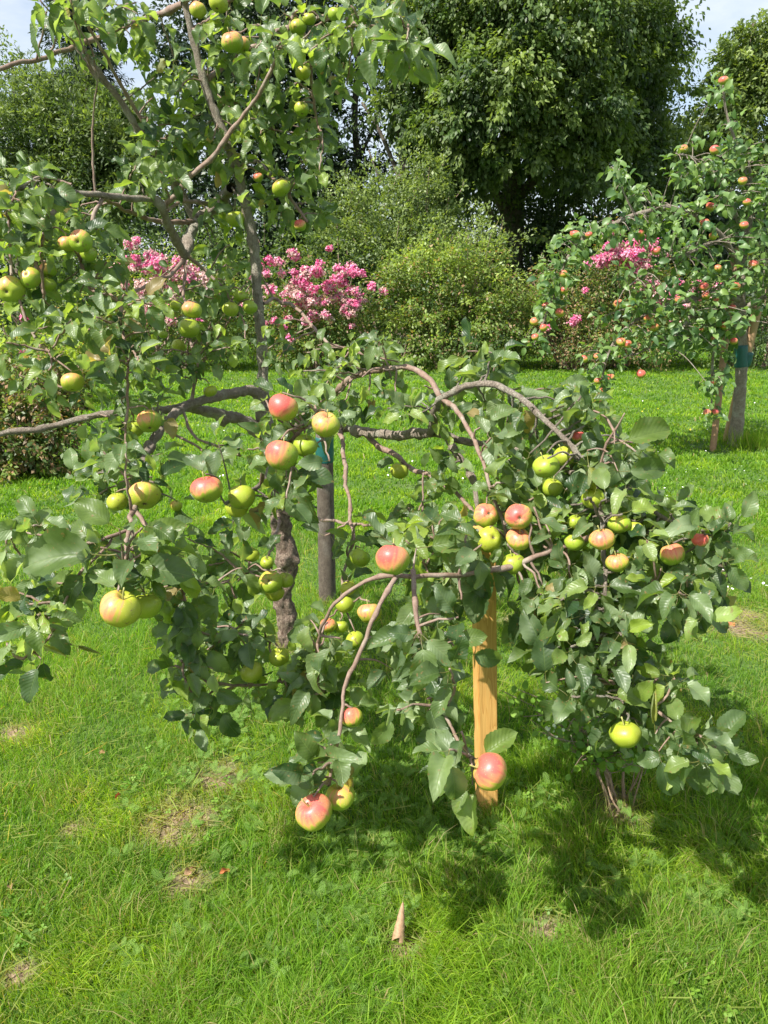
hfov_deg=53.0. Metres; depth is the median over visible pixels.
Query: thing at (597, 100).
broadleaf tree
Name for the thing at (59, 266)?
garden shrub
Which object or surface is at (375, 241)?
garden shrub
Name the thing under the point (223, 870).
fallen leaf
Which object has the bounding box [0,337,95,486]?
berry bush
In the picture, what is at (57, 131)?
willow tree
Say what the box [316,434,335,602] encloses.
tree stake
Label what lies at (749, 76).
birch tree
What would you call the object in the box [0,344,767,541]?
lawn grass
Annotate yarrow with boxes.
[20,673,767,1022]
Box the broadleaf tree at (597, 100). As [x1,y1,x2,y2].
[281,0,742,335]
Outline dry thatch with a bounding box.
[0,569,767,1023]
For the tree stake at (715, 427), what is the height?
1.908 m
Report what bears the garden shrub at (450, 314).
on the ground at (12, 978)
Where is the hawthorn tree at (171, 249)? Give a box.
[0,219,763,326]
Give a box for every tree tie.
[315,437,333,463]
[734,345,753,367]
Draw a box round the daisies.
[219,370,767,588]
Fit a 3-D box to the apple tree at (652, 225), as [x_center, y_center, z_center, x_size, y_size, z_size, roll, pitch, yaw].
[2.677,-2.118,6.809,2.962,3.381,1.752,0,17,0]
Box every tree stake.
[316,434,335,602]
[710,248,738,450]
[723,306,762,440]
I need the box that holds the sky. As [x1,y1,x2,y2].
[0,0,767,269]
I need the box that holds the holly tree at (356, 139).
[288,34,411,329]
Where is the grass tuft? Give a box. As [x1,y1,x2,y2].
[709,420,767,451]
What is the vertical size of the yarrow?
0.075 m
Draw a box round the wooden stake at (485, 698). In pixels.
[472,526,497,814]
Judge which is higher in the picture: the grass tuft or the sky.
the sky
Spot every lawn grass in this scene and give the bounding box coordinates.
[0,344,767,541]
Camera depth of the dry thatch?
2.29 m
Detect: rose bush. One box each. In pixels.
[19,228,294,371]
[237,244,410,369]
[517,216,721,368]
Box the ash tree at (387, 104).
[334,0,551,342]
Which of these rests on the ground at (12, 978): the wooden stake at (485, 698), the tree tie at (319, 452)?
the wooden stake at (485, 698)
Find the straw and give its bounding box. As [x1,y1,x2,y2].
[0,478,767,1023]
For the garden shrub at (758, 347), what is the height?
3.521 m
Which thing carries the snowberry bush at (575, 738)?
on the ground at (12, 978)
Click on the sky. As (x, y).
(722, 15)
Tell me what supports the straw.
on the ground at (12, 978)
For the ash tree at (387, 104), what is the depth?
16.71 m
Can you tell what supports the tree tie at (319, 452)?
attached to the tree stake at (326, 561)
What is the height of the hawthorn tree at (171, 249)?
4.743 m
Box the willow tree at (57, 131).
[0,54,185,331]
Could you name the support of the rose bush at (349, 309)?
on the ground at (12, 978)
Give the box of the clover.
[0,418,767,1023]
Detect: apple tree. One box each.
[0,0,758,835]
[521,67,767,446]
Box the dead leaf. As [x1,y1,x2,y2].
[392,902,404,942]
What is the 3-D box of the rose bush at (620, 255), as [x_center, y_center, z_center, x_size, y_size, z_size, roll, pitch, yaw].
[4.176,-3.910,13.901,3.974,2.765,2.906,0,17,0]
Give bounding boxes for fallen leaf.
[184,866,194,875]
[219,868,229,874]
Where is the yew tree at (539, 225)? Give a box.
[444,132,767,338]
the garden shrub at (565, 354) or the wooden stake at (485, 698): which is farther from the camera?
the garden shrub at (565, 354)
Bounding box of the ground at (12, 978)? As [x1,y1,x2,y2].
[0,270,767,1023]
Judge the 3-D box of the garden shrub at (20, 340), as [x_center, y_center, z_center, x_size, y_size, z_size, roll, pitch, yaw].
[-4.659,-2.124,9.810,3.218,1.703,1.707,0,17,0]
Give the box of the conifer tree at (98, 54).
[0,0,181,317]
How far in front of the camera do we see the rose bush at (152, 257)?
13.23 m
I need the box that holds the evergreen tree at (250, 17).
[138,0,381,333]
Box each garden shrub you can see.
[0,185,338,359]
[0,300,142,402]
[295,123,536,357]
[334,217,565,371]
[492,250,683,370]
[667,250,767,369]
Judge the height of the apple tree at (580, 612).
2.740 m
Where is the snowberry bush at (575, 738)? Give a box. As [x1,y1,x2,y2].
[501,666,663,818]
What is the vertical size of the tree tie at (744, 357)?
0.233 m
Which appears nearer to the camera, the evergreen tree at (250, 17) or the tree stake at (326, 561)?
the tree stake at (326, 561)
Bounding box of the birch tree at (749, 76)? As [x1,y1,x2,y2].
[664,8,767,314]
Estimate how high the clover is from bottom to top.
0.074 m
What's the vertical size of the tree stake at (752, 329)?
1.402 m

